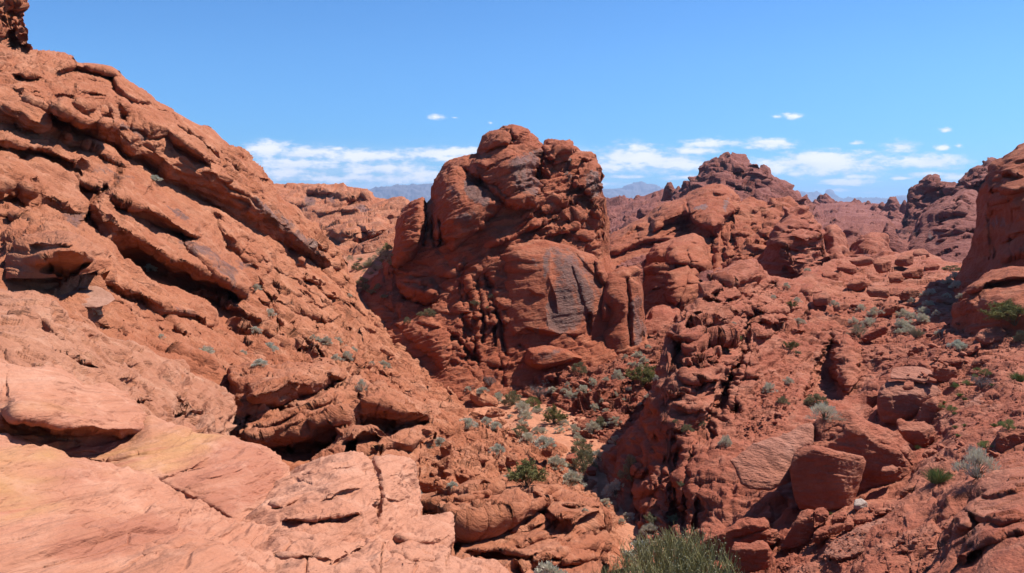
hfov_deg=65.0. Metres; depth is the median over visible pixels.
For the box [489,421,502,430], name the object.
shrub
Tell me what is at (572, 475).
shrub
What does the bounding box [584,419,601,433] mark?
shrub
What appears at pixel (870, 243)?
rock boss
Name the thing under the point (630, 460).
shrub
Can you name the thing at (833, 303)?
shrub
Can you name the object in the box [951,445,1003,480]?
shrub
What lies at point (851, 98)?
sky
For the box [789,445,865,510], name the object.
boulder
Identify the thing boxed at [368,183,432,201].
mountain range
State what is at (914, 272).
boulder
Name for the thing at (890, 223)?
rock hump
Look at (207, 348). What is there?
shrub
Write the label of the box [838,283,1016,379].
rubble
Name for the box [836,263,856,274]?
boulder
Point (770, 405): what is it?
rubble
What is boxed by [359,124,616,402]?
butte
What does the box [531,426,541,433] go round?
shrub
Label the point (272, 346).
shrub
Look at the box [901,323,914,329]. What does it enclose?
shrub
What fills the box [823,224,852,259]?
rock boss
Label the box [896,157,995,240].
rock ridge
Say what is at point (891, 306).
boulder
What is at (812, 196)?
mountain range
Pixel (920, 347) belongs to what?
boulder
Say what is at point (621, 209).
ridge slope
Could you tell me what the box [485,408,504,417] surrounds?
boulder
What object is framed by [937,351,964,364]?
boulder
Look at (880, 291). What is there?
boulder
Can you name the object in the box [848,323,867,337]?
grass tuft
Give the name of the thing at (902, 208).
rock hump
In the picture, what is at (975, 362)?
boulder
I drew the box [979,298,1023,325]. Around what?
bush
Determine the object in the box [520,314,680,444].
rubble slope
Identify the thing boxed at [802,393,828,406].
shrub
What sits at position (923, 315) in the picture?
shrub
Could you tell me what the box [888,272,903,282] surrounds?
boulder
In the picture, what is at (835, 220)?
rock hump
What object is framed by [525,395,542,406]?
green shrub
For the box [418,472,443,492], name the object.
boulder
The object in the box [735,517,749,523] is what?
boulder
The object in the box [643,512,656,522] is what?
shrub
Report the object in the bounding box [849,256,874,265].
boulder
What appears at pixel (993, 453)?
stone
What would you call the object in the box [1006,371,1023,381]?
green shrub
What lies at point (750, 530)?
boulder
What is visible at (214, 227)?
hillside
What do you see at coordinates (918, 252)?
boulder
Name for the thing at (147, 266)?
shrub
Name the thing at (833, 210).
rock hump
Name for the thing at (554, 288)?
varnished rock
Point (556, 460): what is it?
shrub
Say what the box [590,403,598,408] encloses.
shrub
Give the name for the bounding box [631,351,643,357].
shrub
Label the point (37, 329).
knobby outcrop
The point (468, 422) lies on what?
shrub
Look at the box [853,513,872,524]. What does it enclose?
boulder
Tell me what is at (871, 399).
boulder
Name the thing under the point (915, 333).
grass tuft
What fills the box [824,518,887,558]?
boulder
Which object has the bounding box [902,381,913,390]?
boulder
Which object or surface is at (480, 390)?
shrub
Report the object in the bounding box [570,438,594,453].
shrub
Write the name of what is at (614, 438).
shrub
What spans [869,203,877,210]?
rock hump
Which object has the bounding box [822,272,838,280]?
boulder
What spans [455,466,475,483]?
boulder
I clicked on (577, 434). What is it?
shrub
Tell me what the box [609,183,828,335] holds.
dome ridge
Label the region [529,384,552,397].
dry shrub
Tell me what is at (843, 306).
boulder
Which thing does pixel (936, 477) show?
green shrub
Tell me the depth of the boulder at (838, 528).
15.93 m
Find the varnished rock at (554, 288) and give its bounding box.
[496,239,607,370]
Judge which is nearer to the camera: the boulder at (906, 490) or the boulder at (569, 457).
the boulder at (906, 490)
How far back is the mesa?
124.74 m
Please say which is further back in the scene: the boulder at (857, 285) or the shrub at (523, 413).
the boulder at (857, 285)
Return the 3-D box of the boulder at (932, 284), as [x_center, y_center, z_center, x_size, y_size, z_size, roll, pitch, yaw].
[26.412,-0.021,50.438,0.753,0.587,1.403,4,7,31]
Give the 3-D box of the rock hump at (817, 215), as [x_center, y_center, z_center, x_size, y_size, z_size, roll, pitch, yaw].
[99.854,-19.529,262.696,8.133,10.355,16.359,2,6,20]
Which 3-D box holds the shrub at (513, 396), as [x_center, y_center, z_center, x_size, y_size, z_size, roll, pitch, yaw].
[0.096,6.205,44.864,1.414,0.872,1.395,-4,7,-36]
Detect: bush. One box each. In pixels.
[505,458,548,486]
[541,405,567,423]
[587,562,626,572]
[604,522,744,572]
[625,363,656,386]
[782,339,799,349]
[787,300,797,306]
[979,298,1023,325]
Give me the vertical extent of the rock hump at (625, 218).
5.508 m
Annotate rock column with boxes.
[601,265,648,354]
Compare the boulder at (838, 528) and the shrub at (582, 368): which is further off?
the shrub at (582, 368)
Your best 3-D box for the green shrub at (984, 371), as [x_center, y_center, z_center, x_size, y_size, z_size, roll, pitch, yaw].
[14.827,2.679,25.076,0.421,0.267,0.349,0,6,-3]
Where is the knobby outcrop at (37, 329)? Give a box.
[0,288,236,434]
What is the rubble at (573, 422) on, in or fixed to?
on the rubble slope at (583, 402)
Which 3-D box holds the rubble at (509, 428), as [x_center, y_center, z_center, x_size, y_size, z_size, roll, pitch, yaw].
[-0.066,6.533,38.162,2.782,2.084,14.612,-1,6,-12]
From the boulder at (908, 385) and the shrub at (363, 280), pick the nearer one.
the boulder at (908, 385)
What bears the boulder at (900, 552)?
on the slope at (701, 373)
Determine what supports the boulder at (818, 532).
on the slope at (701, 373)
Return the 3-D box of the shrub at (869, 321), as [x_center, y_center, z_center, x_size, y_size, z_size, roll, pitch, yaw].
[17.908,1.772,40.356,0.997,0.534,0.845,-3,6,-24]
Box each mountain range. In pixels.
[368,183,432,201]
[602,181,675,198]
[799,189,906,203]
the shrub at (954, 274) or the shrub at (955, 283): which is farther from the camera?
the shrub at (954, 274)
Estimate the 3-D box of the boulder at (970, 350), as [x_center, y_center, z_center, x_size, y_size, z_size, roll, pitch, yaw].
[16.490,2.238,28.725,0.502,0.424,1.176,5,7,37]
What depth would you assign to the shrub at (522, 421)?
39.70 m
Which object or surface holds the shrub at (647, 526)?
on the slope at (701, 373)
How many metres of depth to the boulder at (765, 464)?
19.06 m
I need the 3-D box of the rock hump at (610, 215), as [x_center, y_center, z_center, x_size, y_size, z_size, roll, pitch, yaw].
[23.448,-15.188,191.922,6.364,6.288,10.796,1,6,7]
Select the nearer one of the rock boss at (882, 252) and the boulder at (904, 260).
the boulder at (904, 260)
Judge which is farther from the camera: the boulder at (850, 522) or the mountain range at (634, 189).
the mountain range at (634, 189)
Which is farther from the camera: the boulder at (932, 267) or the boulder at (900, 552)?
the boulder at (932, 267)
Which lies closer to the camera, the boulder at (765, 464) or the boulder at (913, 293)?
the boulder at (765, 464)
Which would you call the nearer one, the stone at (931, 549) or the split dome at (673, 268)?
the stone at (931, 549)
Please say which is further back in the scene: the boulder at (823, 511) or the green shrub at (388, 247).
the green shrub at (388, 247)
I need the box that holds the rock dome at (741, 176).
[666,152,815,214]
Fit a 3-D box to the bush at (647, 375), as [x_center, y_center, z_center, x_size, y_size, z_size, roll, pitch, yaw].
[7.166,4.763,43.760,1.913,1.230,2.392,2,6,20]
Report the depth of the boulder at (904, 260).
64.06 m
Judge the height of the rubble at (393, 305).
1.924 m
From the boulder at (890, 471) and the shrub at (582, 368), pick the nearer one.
the boulder at (890, 471)
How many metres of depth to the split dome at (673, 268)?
67.46 m
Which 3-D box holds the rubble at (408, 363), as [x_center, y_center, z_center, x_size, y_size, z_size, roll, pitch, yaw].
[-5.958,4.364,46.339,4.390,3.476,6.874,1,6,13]
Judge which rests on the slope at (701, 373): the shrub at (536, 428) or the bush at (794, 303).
the bush at (794, 303)
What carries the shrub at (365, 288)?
on the butte
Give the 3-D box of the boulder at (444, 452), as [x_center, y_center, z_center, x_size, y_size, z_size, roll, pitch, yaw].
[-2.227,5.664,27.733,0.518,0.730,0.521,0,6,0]
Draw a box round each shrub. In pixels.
[145,263,157,271]
[150,175,163,180]
[200,345,214,353]
[250,326,262,332]
[251,358,268,366]
[253,284,262,290]
[265,342,278,351]
[266,308,275,315]
[319,336,332,344]
[331,354,341,360]
[342,351,353,360]
[351,262,362,269]
[354,379,367,390]
[355,276,367,286]
[359,284,369,290]
[378,360,391,368]
[381,243,392,251]
[422,307,436,315]
[434,437,445,445]
[446,481,457,486]
[459,418,478,428]
[476,387,488,393]
[481,416,492,424]
[483,374,496,385]
[488,443,504,454]
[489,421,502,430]
[500,390,523,406]
[511,425,527,436]
[513,401,530,410]
[516,419,528,425]
[517,409,533,419]
[519,432,536,442]
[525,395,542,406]
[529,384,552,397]
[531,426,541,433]
[533,560,567,572]
[534,435,557,448]
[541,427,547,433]
[547,386,556,392]
[547,454,567,470]
[554,425,564,432]
[563,468,586,486]
[564,390,573,398]
[567,449,598,472]
[568,423,580,430]
[570,362,586,372]
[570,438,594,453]
[573,432,581,441]
[578,385,590,392]
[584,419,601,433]
[589,379,596,384]
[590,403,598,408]
[592,450,602,460]
[596,416,607,427]
[600,497,611,506]
[601,478,623,497]
[607,416,622,425]
[608,435,618,444]
[611,369,624,380]
[616,454,636,480]
[621,539,654,564]
[623,512,634,520]
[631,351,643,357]
[639,356,649,361]
[639,522,657,535]
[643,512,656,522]
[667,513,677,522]
[681,424,694,431]
[717,434,732,446]
[762,382,777,392]
[775,396,790,404]
[782,376,794,383]
[794,318,805,323]
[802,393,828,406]
[805,401,847,421]
[828,300,839,306]
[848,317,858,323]
[855,304,865,310]
[859,316,875,326]
[866,309,877,315]
[894,317,907,326]
[894,328,904,332]
[895,308,908,316]
[897,321,907,327]
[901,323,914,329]
[905,311,916,318]
[915,312,928,320]
[916,315,929,321]
[916,465,954,483]
[917,306,929,313]
[922,300,934,305]
[923,288,936,293]
[941,277,952,283]
[942,265,960,270]
[946,339,967,350]
[946,405,956,410]
[947,271,956,278]
[948,280,960,287]
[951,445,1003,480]
[964,371,1001,387]
[977,440,994,447]
[979,368,992,375]
[996,419,1015,429]
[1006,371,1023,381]
[1012,330,1023,341]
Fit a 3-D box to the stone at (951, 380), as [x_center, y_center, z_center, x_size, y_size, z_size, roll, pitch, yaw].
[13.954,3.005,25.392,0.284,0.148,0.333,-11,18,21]
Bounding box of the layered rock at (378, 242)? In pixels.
[349,227,394,255]
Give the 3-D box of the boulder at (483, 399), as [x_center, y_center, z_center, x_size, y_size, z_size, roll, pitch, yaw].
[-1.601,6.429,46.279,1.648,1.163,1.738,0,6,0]
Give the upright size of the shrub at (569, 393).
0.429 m
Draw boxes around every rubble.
[217,344,391,383]
[365,286,416,318]
[374,338,448,390]
[421,436,562,488]
[466,408,560,466]
[521,344,658,451]
[683,282,809,339]
[731,362,801,438]
[772,513,954,572]
[802,504,903,537]
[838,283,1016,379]
[924,344,1023,461]
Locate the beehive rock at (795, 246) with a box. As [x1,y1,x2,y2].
[757,205,826,278]
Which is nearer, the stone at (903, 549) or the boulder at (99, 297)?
the stone at (903, 549)
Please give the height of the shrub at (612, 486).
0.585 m
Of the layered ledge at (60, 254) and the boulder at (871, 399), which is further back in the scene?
the boulder at (871, 399)
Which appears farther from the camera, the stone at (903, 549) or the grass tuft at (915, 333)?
the grass tuft at (915, 333)
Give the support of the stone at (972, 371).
on the slope at (701, 373)
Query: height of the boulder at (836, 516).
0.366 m
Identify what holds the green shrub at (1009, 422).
on the boulder at (1008, 441)
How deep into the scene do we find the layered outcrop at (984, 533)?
10.72 m
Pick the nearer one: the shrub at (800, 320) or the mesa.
the shrub at (800, 320)
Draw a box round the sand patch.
[343,250,392,291]
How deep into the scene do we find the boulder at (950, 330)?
33.09 m
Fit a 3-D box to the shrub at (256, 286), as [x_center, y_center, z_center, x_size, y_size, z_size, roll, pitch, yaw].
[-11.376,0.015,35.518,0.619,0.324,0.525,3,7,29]
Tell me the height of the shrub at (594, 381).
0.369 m
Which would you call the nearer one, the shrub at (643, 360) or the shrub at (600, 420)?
the shrub at (600, 420)
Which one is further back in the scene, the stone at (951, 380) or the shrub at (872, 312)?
the shrub at (872, 312)
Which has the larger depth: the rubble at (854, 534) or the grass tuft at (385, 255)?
the grass tuft at (385, 255)
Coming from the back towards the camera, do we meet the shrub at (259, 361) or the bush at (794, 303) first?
the bush at (794, 303)
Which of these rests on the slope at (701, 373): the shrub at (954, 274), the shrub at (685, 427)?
the shrub at (685, 427)
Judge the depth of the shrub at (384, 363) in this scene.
40.90 m
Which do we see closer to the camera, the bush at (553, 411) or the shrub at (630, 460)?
the shrub at (630, 460)
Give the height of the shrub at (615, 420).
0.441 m
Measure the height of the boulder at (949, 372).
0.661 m
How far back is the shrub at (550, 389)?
45.20 m
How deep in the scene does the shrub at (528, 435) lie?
35.60 m
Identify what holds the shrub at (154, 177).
on the hillside
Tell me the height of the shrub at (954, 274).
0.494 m
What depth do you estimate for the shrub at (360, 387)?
20.09 m
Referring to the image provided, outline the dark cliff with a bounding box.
[953,143,1023,296]
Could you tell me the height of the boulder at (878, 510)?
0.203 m
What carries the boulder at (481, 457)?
on the hillside
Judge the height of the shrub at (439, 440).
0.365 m
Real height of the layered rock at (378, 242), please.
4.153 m
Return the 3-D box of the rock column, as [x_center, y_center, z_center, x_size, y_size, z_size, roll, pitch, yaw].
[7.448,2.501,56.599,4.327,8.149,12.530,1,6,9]
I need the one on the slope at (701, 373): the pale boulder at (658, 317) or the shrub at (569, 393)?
the pale boulder at (658, 317)
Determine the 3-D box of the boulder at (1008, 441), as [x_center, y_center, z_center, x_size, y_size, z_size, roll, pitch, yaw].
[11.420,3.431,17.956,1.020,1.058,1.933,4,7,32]
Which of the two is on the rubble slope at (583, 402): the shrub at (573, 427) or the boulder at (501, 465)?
the shrub at (573, 427)
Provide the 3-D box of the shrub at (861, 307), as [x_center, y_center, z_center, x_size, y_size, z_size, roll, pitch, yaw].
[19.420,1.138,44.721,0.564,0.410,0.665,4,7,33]
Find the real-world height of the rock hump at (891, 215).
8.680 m
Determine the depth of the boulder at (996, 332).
29.06 m
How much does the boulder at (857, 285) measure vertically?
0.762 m
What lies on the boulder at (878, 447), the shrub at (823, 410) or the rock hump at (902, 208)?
the shrub at (823, 410)
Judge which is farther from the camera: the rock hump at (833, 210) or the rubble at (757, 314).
the rock hump at (833, 210)
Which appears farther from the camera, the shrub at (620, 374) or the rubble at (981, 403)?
the shrub at (620, 374)
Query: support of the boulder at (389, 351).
on the hillside
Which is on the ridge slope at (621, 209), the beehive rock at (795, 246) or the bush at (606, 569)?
the beehive rock at (795, 246)
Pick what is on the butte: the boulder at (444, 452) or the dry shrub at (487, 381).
the dry shrub at (487, 381)
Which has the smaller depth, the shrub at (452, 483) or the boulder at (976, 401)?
the shrub at (452, 483)
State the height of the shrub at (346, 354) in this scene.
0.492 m
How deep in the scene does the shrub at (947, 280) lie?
51.85 m
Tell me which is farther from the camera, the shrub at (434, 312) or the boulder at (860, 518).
the shrub at (434, 312)
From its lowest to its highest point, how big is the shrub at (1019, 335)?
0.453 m
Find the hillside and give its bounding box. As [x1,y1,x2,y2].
[0,47,636,571]
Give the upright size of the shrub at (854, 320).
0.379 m
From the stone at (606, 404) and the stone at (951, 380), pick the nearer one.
the stone at (951, 380)
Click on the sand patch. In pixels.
(355, 274)
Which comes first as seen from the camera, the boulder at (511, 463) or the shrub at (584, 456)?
the boulder at (511, 463)
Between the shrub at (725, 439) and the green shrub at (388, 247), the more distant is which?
the green shrub at (388, 247)
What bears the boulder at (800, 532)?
on the slope at (701, 373)
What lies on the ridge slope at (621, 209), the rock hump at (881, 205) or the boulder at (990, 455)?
the rock hump at (881, 205)
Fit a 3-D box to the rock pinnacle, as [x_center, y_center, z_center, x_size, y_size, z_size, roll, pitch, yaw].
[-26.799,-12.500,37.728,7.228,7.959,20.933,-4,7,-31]
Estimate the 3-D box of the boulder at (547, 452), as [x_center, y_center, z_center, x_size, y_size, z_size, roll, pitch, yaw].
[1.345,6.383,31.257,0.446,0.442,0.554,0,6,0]
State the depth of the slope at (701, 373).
27.24 m
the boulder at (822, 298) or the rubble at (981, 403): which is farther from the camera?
the boulder at (822, 298)
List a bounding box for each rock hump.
[607,210,616,220]
[622,215,630,221]
[636,208,652,218]
[650,191,658,198]
[662,182,674,200]
[812,199,820,205]
[813,211,822,218]
[817,193,834,203]
[826,208,837,213]
[830,218,840,223]
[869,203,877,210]
[878,202,884,210]
[882,221,895,229]
[883,196,900,211]
[886,210,902,219]
[899,200,906,213]
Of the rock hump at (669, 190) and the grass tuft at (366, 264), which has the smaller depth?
the grass tuft at (366, 264)
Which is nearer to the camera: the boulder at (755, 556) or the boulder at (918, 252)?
the boulder at (755, 556)
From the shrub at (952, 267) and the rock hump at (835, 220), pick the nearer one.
the shrub at (952, 267)
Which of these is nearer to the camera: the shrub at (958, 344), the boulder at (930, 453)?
the boulder at (930, 453)
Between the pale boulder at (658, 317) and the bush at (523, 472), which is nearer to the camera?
the bush at (523, 472)
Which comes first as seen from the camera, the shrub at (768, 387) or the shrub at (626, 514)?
the shrub at (626, 514)
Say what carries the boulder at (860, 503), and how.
on the slope at (701, 373)
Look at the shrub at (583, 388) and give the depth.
44.39 m
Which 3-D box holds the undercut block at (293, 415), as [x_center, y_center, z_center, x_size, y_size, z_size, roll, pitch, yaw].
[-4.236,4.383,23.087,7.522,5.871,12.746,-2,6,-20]
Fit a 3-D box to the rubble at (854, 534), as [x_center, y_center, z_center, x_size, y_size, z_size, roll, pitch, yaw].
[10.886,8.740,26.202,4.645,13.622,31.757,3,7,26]
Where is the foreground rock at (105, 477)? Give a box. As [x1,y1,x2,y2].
[0,359,509,572]
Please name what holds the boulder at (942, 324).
on the slope at (701, 373)
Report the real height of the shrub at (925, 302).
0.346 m
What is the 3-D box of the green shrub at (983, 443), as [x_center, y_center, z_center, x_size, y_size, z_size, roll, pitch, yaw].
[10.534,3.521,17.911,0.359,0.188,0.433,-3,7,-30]
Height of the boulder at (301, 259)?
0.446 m
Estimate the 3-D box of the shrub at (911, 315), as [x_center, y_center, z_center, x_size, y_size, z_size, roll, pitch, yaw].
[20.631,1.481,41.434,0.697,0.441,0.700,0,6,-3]
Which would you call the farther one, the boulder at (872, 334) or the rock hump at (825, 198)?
the rock hump at (825, 198)
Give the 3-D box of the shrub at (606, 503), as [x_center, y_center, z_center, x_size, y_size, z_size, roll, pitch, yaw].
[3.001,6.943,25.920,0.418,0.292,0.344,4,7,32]
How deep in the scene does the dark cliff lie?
41.81 m
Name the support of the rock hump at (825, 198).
on the ridge slope at (621, 209)
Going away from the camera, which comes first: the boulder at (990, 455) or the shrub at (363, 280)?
the boulder at (990, 455)
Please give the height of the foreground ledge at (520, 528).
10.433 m
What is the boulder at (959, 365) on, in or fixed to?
on the slope at (701, 373)
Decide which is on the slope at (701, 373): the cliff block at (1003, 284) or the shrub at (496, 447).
the cliff block at (1003, 284)
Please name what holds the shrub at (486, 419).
on the hillside
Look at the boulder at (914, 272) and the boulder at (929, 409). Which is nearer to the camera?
the boulder at (929, 409)
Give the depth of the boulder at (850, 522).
16.31 m
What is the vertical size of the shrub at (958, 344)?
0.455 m
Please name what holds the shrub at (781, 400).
on the slope at (701, 373)
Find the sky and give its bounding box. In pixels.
[23,0,1023,197]
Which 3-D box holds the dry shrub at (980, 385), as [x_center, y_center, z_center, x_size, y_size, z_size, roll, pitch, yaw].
[14.025,2.792,23.900,1.009,0.502,0.768,4,7,32]
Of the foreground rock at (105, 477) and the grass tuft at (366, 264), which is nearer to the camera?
the foreground rock at (105, 477)
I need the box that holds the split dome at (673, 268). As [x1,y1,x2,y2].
[642,233,711,315]
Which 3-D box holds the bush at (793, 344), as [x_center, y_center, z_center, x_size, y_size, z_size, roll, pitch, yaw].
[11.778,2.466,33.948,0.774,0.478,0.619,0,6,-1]
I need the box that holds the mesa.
[274,183,409,256]
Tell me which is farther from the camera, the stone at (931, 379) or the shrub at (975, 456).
the stone at (931, 379)
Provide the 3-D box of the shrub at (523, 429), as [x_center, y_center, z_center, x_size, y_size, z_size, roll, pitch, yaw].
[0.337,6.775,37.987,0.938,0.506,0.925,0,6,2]
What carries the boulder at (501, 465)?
on the hillside
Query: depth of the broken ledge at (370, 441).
16.82 m
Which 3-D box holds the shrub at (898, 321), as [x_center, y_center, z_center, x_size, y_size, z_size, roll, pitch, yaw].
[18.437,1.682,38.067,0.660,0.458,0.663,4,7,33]
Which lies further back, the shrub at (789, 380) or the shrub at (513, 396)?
the shrub at (513, 396)
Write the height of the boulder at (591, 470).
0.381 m
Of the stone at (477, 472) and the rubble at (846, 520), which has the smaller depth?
the rubble at (846, 520)
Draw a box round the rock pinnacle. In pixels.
[0,0,32,69]
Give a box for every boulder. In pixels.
[56,286,114,307]
[298,256,304,263]
[380,345,394,355]
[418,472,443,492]
[434,455,451,477]
[440,441,453,457]
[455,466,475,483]
[469,388,497,406]
[478,454,488,462]
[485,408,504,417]
[498,459,505,468]
[505,452,517,466]
[508,430,515,436]
[541,445,551,456]
[565,453,577,463]
[586,466,596,475]
[645,304,680,336]
[696,517,779,554]
[729,540,772,572]
[730,422,813,490]
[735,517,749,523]
[780,509,813,548]
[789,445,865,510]
[812,410,917,493]
[812,525,831,542]
[813,291,831,305]
[814,507,828,522]
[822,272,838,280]
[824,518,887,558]
[827,523,845,533]
[831,512,846,524]
[833,302,848,311]
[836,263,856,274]
[844,518,853,530]
[846,279,867,290]
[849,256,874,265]
[853,498,867,509]
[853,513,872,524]
[860,325,887,341]
[866,286,889,298]
[866,390,877,407]
[873,257,891,273]
[875,508,889,516]
[877,299,898,317]
[877,381,941,423]
[881,465,897,476]
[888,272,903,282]
[890,366,932,382]
[894,254,913,266]
[894,547,908,554]
[896,418,936,446]
[899,287,919,299]
[899,481,916,498]
[902,267,923,277]
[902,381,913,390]
[908,344,924,353]
[913,249,929,257]
[914,396,947,423]
[922,448,937,457]
[924,263,939,270]
[926,281,938,286]
[929,322,946,329]
[933,362,957,382]
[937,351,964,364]
[943,328,955,334]
[951,361,965,369]
[954,416,996,440]
[963,343,980,355]
[964,392,987,407]
[970,355,991,367]
[975,326,1006,344]
[986,451,1000,458]
[995,421,1023,453]
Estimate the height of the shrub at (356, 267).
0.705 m
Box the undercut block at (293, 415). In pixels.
[226,360,436,470]
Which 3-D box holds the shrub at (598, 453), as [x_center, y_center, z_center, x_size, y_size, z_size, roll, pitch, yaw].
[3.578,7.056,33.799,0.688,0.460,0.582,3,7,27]
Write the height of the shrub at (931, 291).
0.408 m
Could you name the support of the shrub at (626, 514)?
on the hillside
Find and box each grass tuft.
[361,261,372,267]
[372,248,383,256]
[379,250,390,258]
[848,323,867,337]
[907,327,926,337]
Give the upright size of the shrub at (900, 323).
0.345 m
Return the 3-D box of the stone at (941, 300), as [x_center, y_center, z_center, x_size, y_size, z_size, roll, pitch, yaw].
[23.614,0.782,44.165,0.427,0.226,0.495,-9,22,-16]
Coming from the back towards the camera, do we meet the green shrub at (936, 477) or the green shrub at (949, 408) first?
the green shrub at (949, 408)
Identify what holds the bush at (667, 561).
on the hillside
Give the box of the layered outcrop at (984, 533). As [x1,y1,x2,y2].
[927,466,1023,572]
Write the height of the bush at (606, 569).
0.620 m
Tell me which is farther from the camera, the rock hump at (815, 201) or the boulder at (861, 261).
the rock hump at (815, 201)
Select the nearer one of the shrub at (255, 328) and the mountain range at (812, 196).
the shrub at (255, 328)
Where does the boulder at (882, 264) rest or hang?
on the slope at (701, 373)
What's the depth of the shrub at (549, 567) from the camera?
14.84 m
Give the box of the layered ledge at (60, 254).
[4,230,111,278]
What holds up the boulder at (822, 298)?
on the slope at (701, 373)
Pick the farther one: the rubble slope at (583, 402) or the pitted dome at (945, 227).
the pitted dome at (945, 227)
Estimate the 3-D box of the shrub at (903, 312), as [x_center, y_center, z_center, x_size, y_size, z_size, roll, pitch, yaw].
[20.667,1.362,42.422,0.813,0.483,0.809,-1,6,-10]
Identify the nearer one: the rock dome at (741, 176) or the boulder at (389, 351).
the boulder at (389, 351)
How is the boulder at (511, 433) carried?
on the hillside
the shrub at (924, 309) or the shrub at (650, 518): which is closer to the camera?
the shrub at (650, 518)
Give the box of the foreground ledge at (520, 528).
[420,474,612,572]
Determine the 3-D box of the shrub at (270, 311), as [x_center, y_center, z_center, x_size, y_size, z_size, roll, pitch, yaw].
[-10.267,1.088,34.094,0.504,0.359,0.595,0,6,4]
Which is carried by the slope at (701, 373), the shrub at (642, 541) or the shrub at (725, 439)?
the shrub at (725, 439)
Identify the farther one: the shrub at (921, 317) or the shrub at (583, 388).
the shrub at (583, 388)
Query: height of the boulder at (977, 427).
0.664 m
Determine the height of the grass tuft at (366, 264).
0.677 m
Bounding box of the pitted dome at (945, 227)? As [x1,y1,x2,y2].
[907,188,977,262]
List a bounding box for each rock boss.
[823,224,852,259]
[843,226,860,237]
[850,232,891,256]
[869,248,897,258]
[883,225,908,252]
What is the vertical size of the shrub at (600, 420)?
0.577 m
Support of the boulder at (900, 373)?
on the boulder at (895, 400)
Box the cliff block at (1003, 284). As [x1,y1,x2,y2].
[950,266,1023,334]
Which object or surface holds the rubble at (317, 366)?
on the hillside
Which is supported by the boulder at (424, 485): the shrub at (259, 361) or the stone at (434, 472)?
the stone at (434, 472)
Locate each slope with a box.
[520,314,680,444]
[598,249,1023,572]
[606,189,909,293]
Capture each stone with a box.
[431,469,437,475]
[443,469,453,475]
[473,470,479,475]
[602,402,609,406]
[900,546,907,551]
[927,548,935,551]
[928,343,937,347]
[928,377,936,382]
[937,298,946,302]
[949,378,958,385]
[970,369,977,374]
[988,450,998,456]
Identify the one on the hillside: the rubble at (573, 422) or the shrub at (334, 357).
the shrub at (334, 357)
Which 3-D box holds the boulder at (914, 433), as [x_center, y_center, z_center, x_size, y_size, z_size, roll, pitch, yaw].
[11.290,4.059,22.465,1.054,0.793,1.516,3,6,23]
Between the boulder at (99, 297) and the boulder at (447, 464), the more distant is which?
the boulder at (447, 464)
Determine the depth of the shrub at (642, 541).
21.55 m
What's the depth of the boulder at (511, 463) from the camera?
28.52 m
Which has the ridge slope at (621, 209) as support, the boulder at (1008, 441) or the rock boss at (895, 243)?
the rock boss at (895, 243)
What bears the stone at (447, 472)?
on the hillside
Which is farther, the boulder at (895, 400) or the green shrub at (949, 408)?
the boulder at (895, 400)
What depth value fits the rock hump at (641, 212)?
169.66 m
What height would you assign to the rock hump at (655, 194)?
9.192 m
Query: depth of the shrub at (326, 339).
36.06 m
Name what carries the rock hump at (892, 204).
on the ridge slope at (621, 209)
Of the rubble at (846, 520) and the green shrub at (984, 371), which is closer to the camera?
the rubble at (846, 520)
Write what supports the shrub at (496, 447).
on the hillside
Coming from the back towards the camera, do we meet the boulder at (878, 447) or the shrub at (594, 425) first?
the shrub at (594, 425)
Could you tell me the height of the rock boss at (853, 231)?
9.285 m
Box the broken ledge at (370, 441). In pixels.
[310,424,421,514]
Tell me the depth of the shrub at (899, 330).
37.29 m
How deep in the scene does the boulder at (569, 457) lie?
33.04 m
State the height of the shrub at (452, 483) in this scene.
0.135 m
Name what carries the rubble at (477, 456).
on the hillside
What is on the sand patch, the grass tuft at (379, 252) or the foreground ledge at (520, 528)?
the grass tuft at (379, 252)

